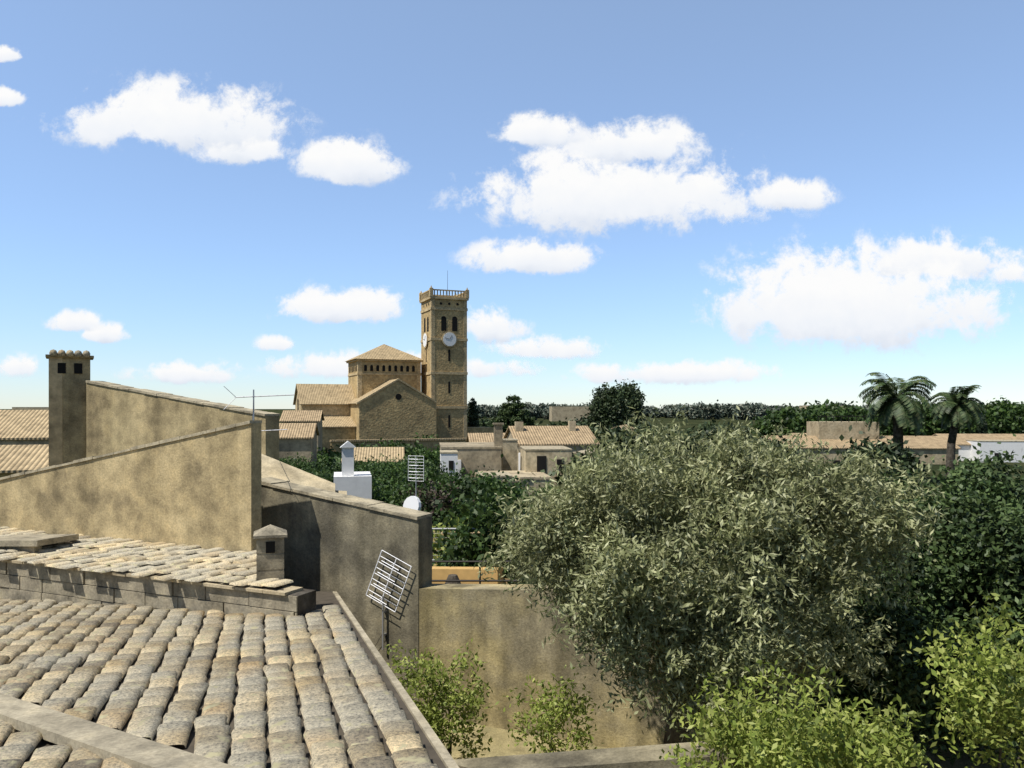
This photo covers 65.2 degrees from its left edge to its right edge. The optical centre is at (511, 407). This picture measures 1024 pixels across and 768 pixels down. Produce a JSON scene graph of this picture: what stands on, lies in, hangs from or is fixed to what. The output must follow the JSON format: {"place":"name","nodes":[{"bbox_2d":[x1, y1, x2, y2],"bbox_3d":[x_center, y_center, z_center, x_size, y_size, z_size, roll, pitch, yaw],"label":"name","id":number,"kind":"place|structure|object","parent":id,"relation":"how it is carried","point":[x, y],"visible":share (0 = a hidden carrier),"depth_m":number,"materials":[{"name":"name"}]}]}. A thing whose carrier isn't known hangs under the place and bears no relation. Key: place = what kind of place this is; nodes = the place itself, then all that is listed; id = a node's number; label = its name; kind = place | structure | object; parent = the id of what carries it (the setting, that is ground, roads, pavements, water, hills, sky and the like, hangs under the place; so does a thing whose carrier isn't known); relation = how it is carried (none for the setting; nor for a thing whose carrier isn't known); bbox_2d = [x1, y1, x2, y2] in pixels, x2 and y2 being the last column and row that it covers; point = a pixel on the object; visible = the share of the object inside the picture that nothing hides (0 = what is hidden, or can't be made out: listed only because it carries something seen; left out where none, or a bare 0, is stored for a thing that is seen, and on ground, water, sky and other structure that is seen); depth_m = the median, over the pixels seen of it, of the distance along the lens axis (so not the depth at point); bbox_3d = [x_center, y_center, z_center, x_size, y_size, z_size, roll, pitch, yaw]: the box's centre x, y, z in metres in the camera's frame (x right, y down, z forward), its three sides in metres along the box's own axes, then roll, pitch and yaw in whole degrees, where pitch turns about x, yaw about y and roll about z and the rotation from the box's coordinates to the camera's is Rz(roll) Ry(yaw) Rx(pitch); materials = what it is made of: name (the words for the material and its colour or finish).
{"place":"outdoors","nodes":[
{"label":"outdoors","id":0,"kind":"place"},
{"bbox_2d":[0,45,21,61],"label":"cloud","id":1,"kind":"structure","parent":0,"point":[7,53],"depth_m":3780.00,"materials":[{"name":"white"}]},
{"bbox_2d":[0,86,24,106],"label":"cloud","id":2,"kind":"structure","parent":0,"point":[9,97],"depth_m":3840.00,"materials":[{"name":"white"}]},
{"bbox_2d":[0,354,37,376],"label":"cloud","id":3,"kind":"structure","parent":0,"point":[12,366],"depth_m":3900.00,"materials":[{"name":"white"}]},
{"bbox_2d":[45,309,99,331],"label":"cloud","id":4,"kind":"structure","parent":0,"point":[67,320],"depth_m":3660.00,"materials":[{"name":"white"}]},
{"bbox_2d":[82,322,129,343],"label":"cloud","id":5,"kind":"structure","parent":0,"point":[108,332],"depth_m":4080.00,"materials":[{"name":"white"}]},
{"bbox_2d":[0,420,261,479],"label":"wall coping","id":6,"kind":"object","parent":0,"point":[148,445],"depth_m":12.85,"materials":[{"name":"beige stone"}]},
{"bbox_2d":[60,74,286,151],"bbox_3d":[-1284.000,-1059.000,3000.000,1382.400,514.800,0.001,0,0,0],"label":"cloud","id":7,"kind":"structure","parent":0,"point":[156,108],"depth_m":3000.00,"materials":[{"name":"white"}]},
{"bbox_2d":[120,360,232,383],"bbox_3d":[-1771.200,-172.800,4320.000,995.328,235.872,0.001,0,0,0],"label":"cloud","id":8,"kind":"structure","parent":0,"point":[179,372],"depth_m":4320.00,"materials":[{"name":"white"}]},
{"bbox_2d":[86,380,279,415],"bbox_3d":[-7.993,-0.255,19.150,5.727,0.875,0.518,0,0,24],"label":"wall coping","id":9,"kind":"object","parent":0,"point":[186,399],"depth_m":18.95,"materials":[{"name":"beige stone"}]},
{"bbox_2d":[0,591,445,767],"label":"roof tiles","id":10,"kind":"object","parent":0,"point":[314,689],"visible":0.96,"depth_m":6.65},
{"bbox_2d":[0,693,237,767],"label":"cement flashing","id":11,"kind":"object","parent":10,"relation":"on","point":[103,742],"depth_m":5.17,"materials":[{"name":"grey concrete"}]},
{"bbox_2d":[190,137,283,164],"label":"cloud","id":12,"kind":"structure","parent":0,"point":[248,151],"depth_m":3060.00,"materials":[{"name":"white"}]},
{"bbox_2d":[255,335,293,350],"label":"cloud","id":13,"kind":"structure","parent":0,"point":[274,342],"depth_m":3720.00,"materials":[{"name":"white"}]},
{"bbox_2d":[279,286,400,323],"bbox_3d":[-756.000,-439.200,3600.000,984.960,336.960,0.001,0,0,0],"label":"cloud","id":14,"kind":"structure","parent":0,"point":[315,305],"depth_m":3600.00,"materials":[{"name":"white"}]},
{"bbox_2d":[261,477,431,519],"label":"coping wall","id":15,"kind":"structure","parent":0,"point":[370,504],"depth_m":12.43,"materials":[{"name":"beige stone"}]},
{"bbox_2d":[292,137,404,185],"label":"cloud","id":16,"kind":"structure","parent":0,"point":[340,160],"depth_m":3120.00,"materials":[{"name":"white"}]},
{"bbox_2d":[333,591,458,767],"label":"roof edge coping","id":17,"kind":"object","parent":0,"point":[444,755],"depth_m":6.26,"materials":[{"name":"beige concrete"}]},
{"bbox_2d":[266,350,534,378],"bbox_3d":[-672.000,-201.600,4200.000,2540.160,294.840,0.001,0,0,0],"label":"cloud","id":18,"kind":"structure","parent":0,"point":[334,366],"depth_m":4200.00,"materials":[{"name":"white"}]},
{"bbox_2d":[403,496,420,510],"bbox_3d":[-3.000,2.952,23.962,0.640,0.611,0.220,0,0,32],"label":"dish antenna","id":19,"kind":"object","parent":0,"point":[412,502],"visible":0.69,"depth_m":23.91,"materials":[{"name":"white metal"}]},
{"bbox_2d":[467,309,531,343],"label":"cloud","id":20,"kind":"structure","parent":0,"point":[490,328],"depth_m":3960.00,"materials":[{"name":"white"}]},
{"bbox_2d":[0,409,1023,584],"bbox_3d":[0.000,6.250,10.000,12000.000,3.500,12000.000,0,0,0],"label":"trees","id":21,"kind":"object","parent":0,"point":[695,422],"depth_m":387.89,"materials":[{"name":"green plant"}]},
{"bbox_2d":[0,410,48,444],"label":"tiled roof","id":22,"kind":"structure","parent":21,"relation":"on","point":[24,427],"depth_m":50.20,"materials":[{"name":"beige tile"}]},
{"bbox_2d":[0,444,48,477],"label":"tiled roof","id":23,"kind":"structure","parent":21,"relation":"on","point":[14,459],"depth_m":39.57,"materials":[{"name":"tile"}]},
{"bbox_2d":[12,407,48,409],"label":"house skyline","id":24,"kind":"structure","parent":21,"relation":"on","point":[30,408],"depth_m":480.92,"materials":[{"name":"stone"}]},
{"bbox_2d":[45,354,93,465],"bbox_3d":[-11.324,1.585,20.495,1.067,5.829,0.960,0,0,-29],"label":"chimney","id":25,"kind":"object","parent":21,"relation":"on","point":[69,376],"visible":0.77,"depth_m":20.12,"materials":[{"name":"paint"}]},
{"bbox_2d":[49,349,89,356],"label":"chimney cap tiles","id":26,"kind":"object","parent":25,"relation":"on","point":[69,353],"visible":0.65,"depth_m":20.04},
{"bbox_2d":[279,423,318,466],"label":"house walls","id":27,"kind":"structure","parent":21,"relation":"on","point":[299,438],"depth_m":75.76,"materials":[{"name":"beige"}]},
{"bbox_2d":[279,410,324,453],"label":"house walls","id":28,"kind":"structure","parent":21,"relation":"on","point":[302,416],"depth_m":92.14,"materials":[{"name":"beige tile"}]},
{"bbox_2d":[334,441,371,498],"bbox_3d":[-5.408,3.796,27.105,1.222,5.408,2.000,0,0,-12],"label":"chimney","id":29,"kind":"object","parent":21,"relation":"on","point":[349,480],"visible":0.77,"depth_m":26.22,"materials":[{"name":"paint"}]},
{"bbox_2d":[341,447,404,464],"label":"tiled roof","id":30,"kind":"structure","parent":21,"relation":"on","point":[361,453],"depth_m":72.15,"materials":[{"name":"beige tile"}]},
{"bbox_2d":[316,432,439,470],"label":"trees","id":31,"kind":"object","parent":21,"relation":"on","point":[330,455],"visible":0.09,"depth_m":97.97,"materials":[{"name":"green plant"}]},
{"bbox_2d":[293,271,493,453],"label":"church building","id":32,"kind":"structure","parent":21,"relation":"on","point":[387,393],"depth_m":118.53,"materials":[{"name":"stone"}]},
{"bbox_2d":[279,451,563,583],"bbox_3d":[-2.777,4.255,35.090,17.514,5.991,39.848,0,0,-22],"label":"hedge","id":33,"kind":"object","parent":21,"relation":"on","point":[389,479],"visible":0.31,"depth_m":25.93,"materials":[{"name":"green plant"}]},
{"bbox_2d":[397,474,474,526],"bbox_3d":[-2.565,3.553,25.950,3.026,2.864,3.345,0,0,0],"label":"tree","id":34,"kind":"object","parent":21,"relation":"on","point":[434,498],"visible":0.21,"depth_m":25.61,"materials":[{"name":"green plant"}]},
{"bbox_2d":[440,450,457,475],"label":"white house","id":35,"kind":"structure","parent":21,"relation":"on","point":[449,457],"depth_m":58.06,"materials":[{"name":"paint"}]},
{"bbox_2d":[448,688,451,754],"bbox_3d":[-0.739,3.902,9.512,0.057,1.400,0.086,0,0,-39],"label":"shrub stem","id":36,"kind":"object","parent":21,"relation":"on","point":[449,749],"visible":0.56,"depth_m":9.50,"materials":[{"name":"brown plant"}]},
{"bbox_2d":[385,638,603,758],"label":"shrub leaves","id":37,"kind":"object","parent":36,"relation":"attached to","point":[432,713],"visible":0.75,"depth_m":9.31,"materials":[{"name":"green plant"}]},
{"bbox_2d":[432,512,471,565],"bbox_3d":[-1.223,3.503,17.554,1.414,2.394,1.623,0,0,0],"label":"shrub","id":38,"kind":"object","parent":21,"relation":"on","point":[436,535],"visible":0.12,"depth_m":17.46,"materials":[{"name":"green plant"}]},
{"bbox_2d":[439,423,503,479],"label":"house","id":39,"kind":"structure","parent":21,"relation":"on","point":[472,456],"depth_m":62.38,"materials":[{"name":"beige paint"}]},
{"bbox_2d":[467,397,479,426],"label":"cypress tree","id":40,"kind":"object","parent":21,"relation":"on","point":[472,419],"visible":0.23,"depth_m":127.55,"materials":[{"name":"green plant"}]},
{"bbox_2d":[466,433,504,441],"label":"tiled roof","id":41,"kind":"structure","parent":21,"relation":"on","point":[480,437],"depth_m":80.10,"materials":[{"name":"beige tile"}]},
{"bbox_2d":[476,472,512,481],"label":"house","id":42,"kind":"structure","parent":21,"relation":"on","point":[501,474],"depth_m":51.13,"materials":[{"name":"stone"}]},
{"bbox_2d":[503,439,517,470],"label":"house wall","id":43,"kind":"structure","parent":21,"relation":"on","point":[509,454],"depth_m":66.11,"materials":[{"name":"paint"}]},
{"bbox_2d":[475,471,551,492],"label":"garden wall","id":44,"kind":"structure","parent":21,"relation":"on","point":[537,475],"depth_m":56.89,"materials":[{"name":"beige stone"}]},
{"bbox_2d":[490,394,536,432],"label":"araucaria tree","id":45,"kind":"object","parent":21,"relation":"on","point":[503,415],"depth_m":138.97,"materials":[{"name":"green plant"}]},
{"bbox_2d":[503,476,540,496],"bbox_3d":[0.689,5.473,35.941,4.500,5.054,4.500,0,0,-10],"label":"house chimney group","id":46,"kind":"object","parent":21,"relation":"on","point":[530,483],"visible":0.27,"depth_m":34.16},
{"bbox_2d":[520,446,571,486],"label":"cream house","id":47,"kind":"structure","parent":21,"relation":"on","point":[534,459],"depth_m":60.13,"materials":[{"name":"paint"}]},
{"bbox_2d":[503,421,599,470],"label":"house","id":48,"kind":"structure","parent":21,"relation":"on","point":[571,435],"depth_m":72.23,"materials":[{"name":"beige tile"}]},
{"bbox_2d":[549,406,589,420],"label":"house skyline","id":49,"kind":"structure","parent":21,"relation":"on","point":[558,413],"depth_m":480.92,"materials":[{"name":"paint"}]},
{"bbox_2d":[572,449,614,459],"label":"cream house","id":50,"kind":"structure","parent":21,"relation":"on","point":[582,451],"depth_m":60.92,"materials":[{"name":"stone"}]},
{"bbox_2d":[611,424,634,437],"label":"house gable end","id":51,"kind":"structure","parent":21,"relation":"on","point":[620,426],"depth_m":94.53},
{"bbox_2d":[479,407,918,435],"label":"treeline","id":52,"kind":"object","parent":21,"relation":"on","point":[485,422],"depth_m":190.14,"materials":[{"name":"green plant"}]},
{"bbox_2d":[474,404,951,743],"bbox_3d":[2.224,2.264,8.405,5.283,4.688,3.476,0,0,0],"label":"olive tree","id":53,"kind":"object","parent":21,"relation":"on","point":[867,521],"depth_m":8.01,"materials":[{"name":"green plant"}]},
{"bbox_2d":[436,692,1023,767],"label":"garden grass","id":54,"kind":"structure","parent":21,"relation":"on","point":[499,736],"depth_m":10.56,"materials":[{"name":"green plant"}]},
{"bbox_2d":[0,423,260,551],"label":"gable wall","id":55,"kind":"structure","parent":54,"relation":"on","point":[203,491],"depth_m":12.74,"materials":[{"name":"paint"}]},
{"bbox_2d":[86,383,278,460],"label":"wall","id":56,"kind":"structure","parent":54,"relation":"on","point":[118,419],"depth_m":19.28,"materials":[{"name":"paint"}]},
{"bbox_2d":[224,386,293,430],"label":"yagi antenna","id":57,"kind":"structure","parent":56,"relation":"attached to","point":[253,396],"depth_m":17.27,"materials":[{"name":"silver metal"}]},
{"bbox_2d":[261,454,346,494],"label":"roof","id":58,"kind":"structure","parent":54,"relation":"on","point":[272,467],"depth_m":14.21,"materials":[{"name":"beige concrete"}]},
{"bbox_2d":[261,485,431,704],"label":"wall","id":59,"kind":"structure","parent":54,"relation":"on","point":[332,546],"depth_m":12.17,"materials":[{"name":"paint"}]},
{"bbox_2d":[366,550,411,649],"bbox_3d":[-1.859,2.861,11.850,0.804,1.488,0.145,0,0,24],"label":"antenna","id":60,"kind":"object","parent":59,"relation":"attached to","point":[382,597],"depth_m":11.90,"materials":[{"name":"silver metal"}]},
{"bbox_2d":[432,528,519,583],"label":"building","id":61,"kind":"structure","parent":54,"relation":"on","point":[454,575],"depth_m":14.53,"materials":[{"name":"stone"}]},
{"bbox_2d":[454,741,734,767],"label":"low wall","id":62,"kind":"structure","parent":54,"relation":"on","point":[646,756],"depth_m":6.97,"materials":[{"name":"paint"}]},
{"bbox_2d":[419,584,809,766],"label":"wall","id":63,"kind":"structure","parent":54,"relation":"on","point":[507,632],"depth_m":11.12,"materials":[{"name":"paint"}]},
{"bbox_2d":[467,400,1023,419],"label":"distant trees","id":64,"kind":"object","parent":21,"relation":"on","point":[704,411],"visible":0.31,"depth_m":550.17,"materials":[{"name":"green plant"}]},
{"bbox_2d":[659,656,944,767],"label":"shrub","id":65,"kind":"object","parent":21,"relation":"on","point":[757,741],"visible":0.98,"depth_m":6.29,"materials":[{"name":"green plant"}]},
{"bbox_2d":[581,434,1023,767],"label":"oak tree","id":66,"kind":"object","parent":21,"relation":"on","point":[990,492],"depth_m":9.99,"materials":[{"name":"green plant"}]},
{"bbox_2d":[799,405,845,408],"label":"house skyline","id":67,"kind":"structure","parent":21,"relation":"on","point":[805,406],"depth_m":483.21,"materials":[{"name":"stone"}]},
{"bbox_2d":[671,470,1023,765],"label":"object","id":68,"kind":"object","parent":21,"relation":"on","point":[963,609],"visible":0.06,"depth_m":10.05,"materials":[{"name":"green plant"}]},
{"bbox_2d":[762,416,960,464],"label":"long house","id":69,"kind":"structure","parent":21,"relation":"on","point":[830,432],"depth_m":116.88,"materials":[{"name":"beige paint"}]},
{"bbox_2d":[750,395,1023,436],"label":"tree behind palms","id":70,"kind":"object","parent":21,"relation":"on","point":[1003,416],"visible":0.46,"depth_m":171.36,"materials":[{"name":"green plant"}]},
{"bbox_2d":[858,372,936,448],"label":"palm","id":71,"kind":"object","parent":21,"relation":"on","point":[911,411],"depth_m":85.20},
{"bbox_2d":[930,385,986,477],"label":"palm","id":72,"kind":"object","parent":21,"relation":"on","point":[968,412],"depth_m":91.30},
{"bbox_2d":[901,579,1023,767],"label":"shrub","id":73,"kind":"object","parent":21,"relation":"on","point":[979,714],"depth_m":6.84,"materials":[{"name":"green plant"}]},
{"bbox_2d":[932,434,1023,460],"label":"building","id":74,"kind":"structure","parent":21,"relation":"on","point":[962,443],"depth_m":122.94,"materials":[{"name":"white paint"}]},
{"bbox_2d":[976,415,988,433],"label":"cypress tree","id":75,"kind":"object","parent":21,"relation":"on","point":[982,428],"visible":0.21,"depth_m":139.61,"materials":[{"name":"green plant"}]},
{"bbox_2d":[966,440,1023,461],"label":"pale house","id":76,"kind":"structure","parent":21,"relation":"on","point":[1009,446],"depth_m":117.85,"materials":[{"name":"white paint"}]},
{"bbox_2d":[0,0,1023,408],"label":"sky","id":77,"kind":"structure","parent":0,"point":[909,112],"materials":[{"name":"blue"}]},
{"bbox_2d":[457,238,593,273],"bbox_3d":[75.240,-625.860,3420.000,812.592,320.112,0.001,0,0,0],"label":"cloud","id":78,"kind":"structure","parent":0,"point":[533,257],"depth_m":3420.00,"materials":[{"name":"white"}]},
{"bbox_2d":[500,111,587,146],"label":"cloud","id":79,"kind":"structure","parent":0,"point":[537,128],"depth_m":3180.00,"materials":[{"name":"white"}]},
{"bbox_2d":[492,334,597,358],"bbox_3d":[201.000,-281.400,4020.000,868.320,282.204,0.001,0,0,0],"label":"cloud","id":80,"kind":"structure","parent":0,"point":[547,347],"depth_m":4020.00,"materials":[{"name":"white"}]},
{"bbox_2d":[443,144,771,234],"bbox_3d":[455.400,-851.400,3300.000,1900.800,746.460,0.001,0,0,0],"label":"cloud","id":81,"kind":"structure","parent":0,"point":[581,193],"depth_m":3300.00,"materials":[{"name":"white"}]},
{"bbox_2d":[566,118,710,162],"bbox_3d":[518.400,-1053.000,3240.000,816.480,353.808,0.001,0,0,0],"label":"cloud","id":82,"kind":"structure","parent":0,"point":[643,140],"depth_m":3240.00,"materials":[{"name":"white"}]},
{"bbox_2d":[574,358,777,384],"bbox_3d":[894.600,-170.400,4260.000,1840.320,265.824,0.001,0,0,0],"label":"cloud","id":83,"kind":"structure","parent":0,"point":[684,372],"depth_m":4260.00,"materials":[{"name":"white"}]},
{"bbox_2d":[750,177,834,209],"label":"cloud","id":84,"kind":"structure","parent":0,"point":[781,194],"depth_m":3360.00,"materials":[{"name":"white"}]},
{"bbox_2d":[705,235,1008,351],"bbox_3d":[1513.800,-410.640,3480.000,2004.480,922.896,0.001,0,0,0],"label":"cloud","id":85,"kind":"structure","parent":0,"point":[798,295],"depth_m":3480.00,"materials":[{"name":"white"}]},
{"bbox_2d":[875,232,1023,278],"bbox_3d":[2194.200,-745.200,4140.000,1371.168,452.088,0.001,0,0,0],"label":"cloud","id":86,"kind":"structure","parent":0,"point":[975,263],"depth_m":4140.00,"materials":[{"name":"white"}]},
{"bbox_2d":[989,258,1023,282],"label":"cloud","id":87,"kind":"structure","parent":0,"point":[1010,270],"depth_m":3540.00,"materials":[{"name":"white"}]},
{"bbox_3d":[-2.880,6.300,24.000,0.800,2.400,0.400,0,0,0],"label":"mast support","id":88,"kind":"object","parent":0,"visible":0},
{"bbox_2d":[408,456,423,496],"bbox_3d":[-2.904,3.266,23.951,0.564,3.667,0.145,0,0,27],"label":"antenna panel","id":89,"kind":"object","parent":88,"relation":"on","point":[416,478],"visible":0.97,"depth_m":23.99,"materials":[{"name":"silver metal"}]},
{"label":"house under-roof walls","id":90,"kind":"object","parent":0,"visible":0},
{"bbox_2d":[0,559,315,619],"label":"low wall","id":91,"kind":"structure","parent":90,"relation":"on","point":[23,580],"depth_m":11.01,"materials":[{"name":"grey stone"}]},
{"bbox_2d":[0,526,292,590],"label":"roof tiles","id":92,"kind":"object","parent":91,"relation":"on","point":[170,561],"visible":0.83,"depth_m":11.65,"materials":[{"name":"tile"}]},
{"bbox_2d":[0,534,78,552],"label":"stone slab","id":93,"kind":"object","parent":92,"relation":"on","point":[33,543],"visible":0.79,"depth_m":12.47,"materials":[{"name":"stone"}]},
{"bbox_2d":[253,524,286,580],"bbox_3d":[-3.213,1.948,10.639,0.425,0.801,0.425,0,0,-17],"label":"chimney","id":94,"kind":"object","parent":92,"relation":"on","point":[269,550],"visible":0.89,"depth_m":10.47,"materials":[{"name":"stone"}]},
{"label":"tree trunks","id":95,"kind":"object","parent":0,"visible":0},
{"bbox_2d":[540,379,933,497],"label":"tree","id":96,"kind":"object","parent":95,"relation":"attached to","point":[608,409],"visible":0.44,"depth_m":92.95,"materials":[{"name":"green plant"}]}
]}

